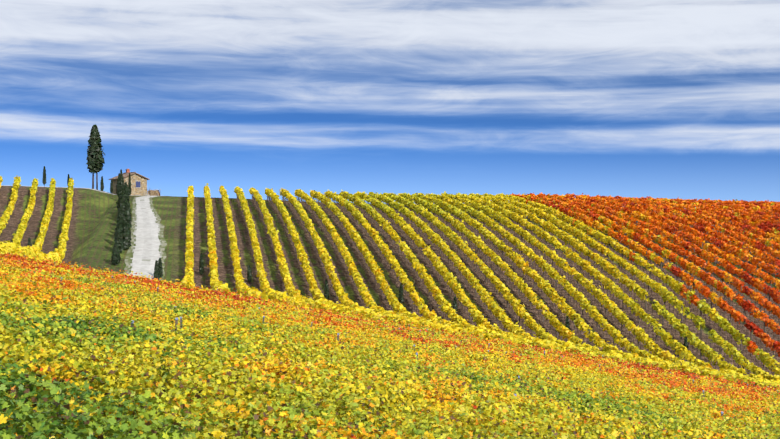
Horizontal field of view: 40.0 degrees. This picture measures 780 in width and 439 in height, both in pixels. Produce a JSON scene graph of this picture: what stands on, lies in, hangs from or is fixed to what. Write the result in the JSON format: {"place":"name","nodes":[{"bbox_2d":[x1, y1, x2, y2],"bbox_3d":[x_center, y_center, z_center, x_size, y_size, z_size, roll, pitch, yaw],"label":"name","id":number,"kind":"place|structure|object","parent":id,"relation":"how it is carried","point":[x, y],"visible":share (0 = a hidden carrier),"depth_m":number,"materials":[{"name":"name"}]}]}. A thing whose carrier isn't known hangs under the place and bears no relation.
{"place":"outdoors","nodes":[
{"label":"outdoors","id":0,"kind":"place"},
{"bbox_2d":[1,185,141,195],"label":"hill","id":1,"kind":"structure","parent":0,"point":[74,187],"depth_m":203.41,"materials":[{"name":"green plant"}]},
{"bbox_2d":[127,196,162,279],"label":"uphill road","id":2,"kind":"structure","parent":0,"point":[146,254],"depth_m":153.92,"materials":[{"name":"white gravel"}]},
{"bbox_2d":[0,186,779,438],"bbox_3d":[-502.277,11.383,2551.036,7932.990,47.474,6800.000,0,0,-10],"label":"ground","id":3,"kind":"structure","parent":0,"point":[91,231],"depth_m":150.53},
{"bbox_2d":[42,166,46,186],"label":"cypress","id":4,"kind":"object","parent":3,"relation":"on","point":[44,182],"depth_m":207.00,"materials":[{"name":"green plant"}]},
{"bbox_2d":[86,124,104,189],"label":"tall cypress","id":5,"kind":"object","parent":3,"relation":"on","point":[94,149],"depth_m":206.14,"materials":[{"name":"green plant"}]},
{"bbox_2d":[100,176,103,190],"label":"cypress","id":6,"kind":"object","parent":3,"relation":"on","point":[102,185],"visible":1,"depth_m":204.09,"materials":[{"name":"green plant"}]},
{"bbox_2d":[110,179,112,193],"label":"cypress","id":7,"kind":"object","parent":3,"relation":"on","point":[111,187],"depth_m":204.93,"materials":[{"name":"green plant"}]},
{"bbox_2d":[111,243,120,264],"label":"cypress","id":8,"kind":"object","parent":3,"relation":"on","point":[115,258],"visible":1,"depth_m":139.07,"materials":[{"name":"green plant"}]},
{"bbox_2d":[112,226,123,252],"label":"cypress","id":9,"kind":"object","parent":3,"relation":"on","point":[118,238],"visible":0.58,"depth_m":145.41,"materials":[{"name":"green plant"}]},
{"bbox_2d":[114,218,122,240],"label":"cypress","id":10,"kind":"object","parent":3,"relation":"on","point":[119,222],"visible":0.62,"depth_m":149.63,"materials":[{"name":"green plant"}]},
{"bbox_2d":[117,173,119,195],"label":"cypress","id":11,"kind":"object","parent":3,"relation":"on","point":[118,178],"visible":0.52,"depth_m":196.84,"materials":[{"name":"green plant"}]},
{"bbox_2d":[118,209,123,223],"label":"cypress","id":12,"kind":"object","parent":3,"relation":"on","point":[121,215],"visible":0.33,"depth_m":153.69,"materials":[{"name":"green plant"}]},
{"bbox_2d":[117,194,125,215],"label":"cypress","id":13,"kind":"object","parent":3,"relation":"on","point":[122,203],"visible":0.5,"depth_m":168.00,"materials":[{"name":"green plant"}]},
{"bbox_2d":[119,169,123,190],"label":"cypress","id":14,"kind":"object","parent":3,"relation":"on","point":[121,182],"visible":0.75,"depth_m":193.06,"materials":[{"name":"green plant"}]},
{"bbox_2d":[123,191,129,205],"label":"cypress","id":15,"kind":"object","parent":3,"relation":"on","point":[126,200],"visible":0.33,"depth_m":170.21,"materials":[{"name":"green plant"}]},
{"bbox_2d":[123,182,129,194],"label":"cypress","id":16,"kind":"object","parent":3,"relation":"on","point":[125,186],"visible":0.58,"depth_m":191.18,"materials":[{"name":"green plant"}]},
{"bbox_2d":[122,222,131,249],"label":"cypress","id":17,"kind":"object","parent":3,"relation":"on","point":[126,238],"depth_m":147.65,"materials":[{"name":"green plant"}]},
{"bbox_2d":[122,214,131,238],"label":"cypress","id":18,"kind":"object","parent":3,"relation":"on","point":[126,218],"visible":0.4,"depth_m":151.85,"materials":[{"name":"green plant"}]},
{"bbox_2d":[125,206,131,227],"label":"cypress","id":19,"kind":"object","parent":3,"relation":"on","point":[127,210],"visible":0.42,"depth_m":162.12,"materials":[{"name":"green plant"}]},
{"bbox_2d":[108,169,149,195],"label":"stone hut","id":20,"kind":"object","parent":3,"relation":"on","point":[138,184],"visible":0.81,"depth_m":209.11,"materials":[{"name":"stone"}]},
{"bbox_2d":[128,173,130,195],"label":"cypress","id":21,"kind":"object","parent":3,"relation":"on","point":[129,185],"depth_m":203.55,"materials":[{"name":"green plant"}]},
{"bbox_2d":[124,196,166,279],"bbox_3d":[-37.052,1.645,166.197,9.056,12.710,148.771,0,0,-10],"label":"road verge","id":22,"kind":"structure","parent":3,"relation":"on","point":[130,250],"depth_m":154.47,"materials":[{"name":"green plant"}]},
{"bbox_2d":[147,189,159,195],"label":"stone wall","id":23,"kind":"structure","parent":3,"relation":"on","point":[155,192],"depth_m":210.41,"materials":[{"name":"beige stone"}]},
{"bbox_2d":[153,260,159,279],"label":"cypress","id":24,"kind":"object","parent":3,"relation":"on","point":[156,270],"depth_m":129.66,"materials":[{"name":"green plant"}]},
{"bbox_2d":[158,258,162,277],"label":"cypress","id":25,"kind":"object","parent":3,"relation":"on","point":[160,268],"visible":0.88,"depth_m":134.12,"materials":[{"name":"green plant"}]},
{"bbox_2d":[199,253,203,274],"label":"cypress","id":26,"kind":"object","parent":3,"relation":"on","point":[201,266],"depth_m":137.90,"materials":[{"name":"green plant"}]},
{"bbox_2d":[247,265,251,282],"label":"cypress","id":27,"kind":"object","parent":3,"relation":"on","point":[249,276],"depth_m":136.39,"materials":[{"name":"green plant"}]},
{"bbox_2d":[324,280,328,299],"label":"cypress","id":28,"kind":"object","parent":3,"relation":"on","point":[326,292],"visible":0.96,"depth_m":131.02,"materials":[{"name":"green plant"}]},
{"bbox_2d":[0,264,777,438],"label":"posts","id":29,"kind":"object","parent":3,"relation":"on","point":[176,321],"visible":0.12,"depth_m":32.68,"materials":[{"name":"brown wood"}]},
{"bbox_2d":[0,269,779,438],"bbox_3d":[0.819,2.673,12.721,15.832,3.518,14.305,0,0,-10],"label":"vine leaves","id":30,"kind":"object","parent":29,"relation":"attached to","point":[85,417],"visible":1,"depth_m":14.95,"materials":[{"name":"yellow plant"}]},
{"bbox_2d":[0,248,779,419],"bbox_3d":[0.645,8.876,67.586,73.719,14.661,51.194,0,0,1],"label":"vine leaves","id":31,"kind":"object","parent":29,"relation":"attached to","point":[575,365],"visible":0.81,"depth_m":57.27,"materials":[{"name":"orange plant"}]},
{"bbox_2d":[0,175,779,388],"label":"vine leaves","id":32,"kind":"object","parent":3,"relation":"on","point":[755,216],"visible":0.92,"depth_m":149.71,"materials":[{"name":"yellow plant"}]},
{"bbox_2d":[1,183,779,374],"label":"vine trunks","id":33,"kind":"object","parent":3,"relation":"on","point":[398,248],"visible":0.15,"depth_m":148.28,"materials":[{"name":"brown wood"}]},
{"bbox_2d":[399,283,403,304],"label":"cypress","id":34,"kind":"object","parent":3,"relation":"on","point":[401,298],"visible":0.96,"depth_m":131.05,"materials":[{"name":"green plant"}]},
{"bbox_2d":[453,297,457,313],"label":"cypress","id":35,"kind":"object","parent":3,"relation":"on","point":[455,304],"visible":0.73,"depth_m":129.12,"materials":[{"name":"green plant"}]},
{"bbox_2d":[565,316,569,333],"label":"cypress","id":36,"kind":"object","parent":3,"relation":"on","point":[567,324],"depth_m":125.25,"materials":[{"name":"green plant"}]},
{"bbox_2d":[683,336,688,349],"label":"cypress","id":37,"kind":"object","parent":3,"relation":"on","point":[685,344],"visible":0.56,"depth_m":121.65,"materials":[{"name":"green plant"}]},
{"bbox_2d":[0,0,779,210],"label":"sky","id":38,"kind":"structure","parent":0,"point":[669,99],"materials":[{"name":"blue"}]}
]}

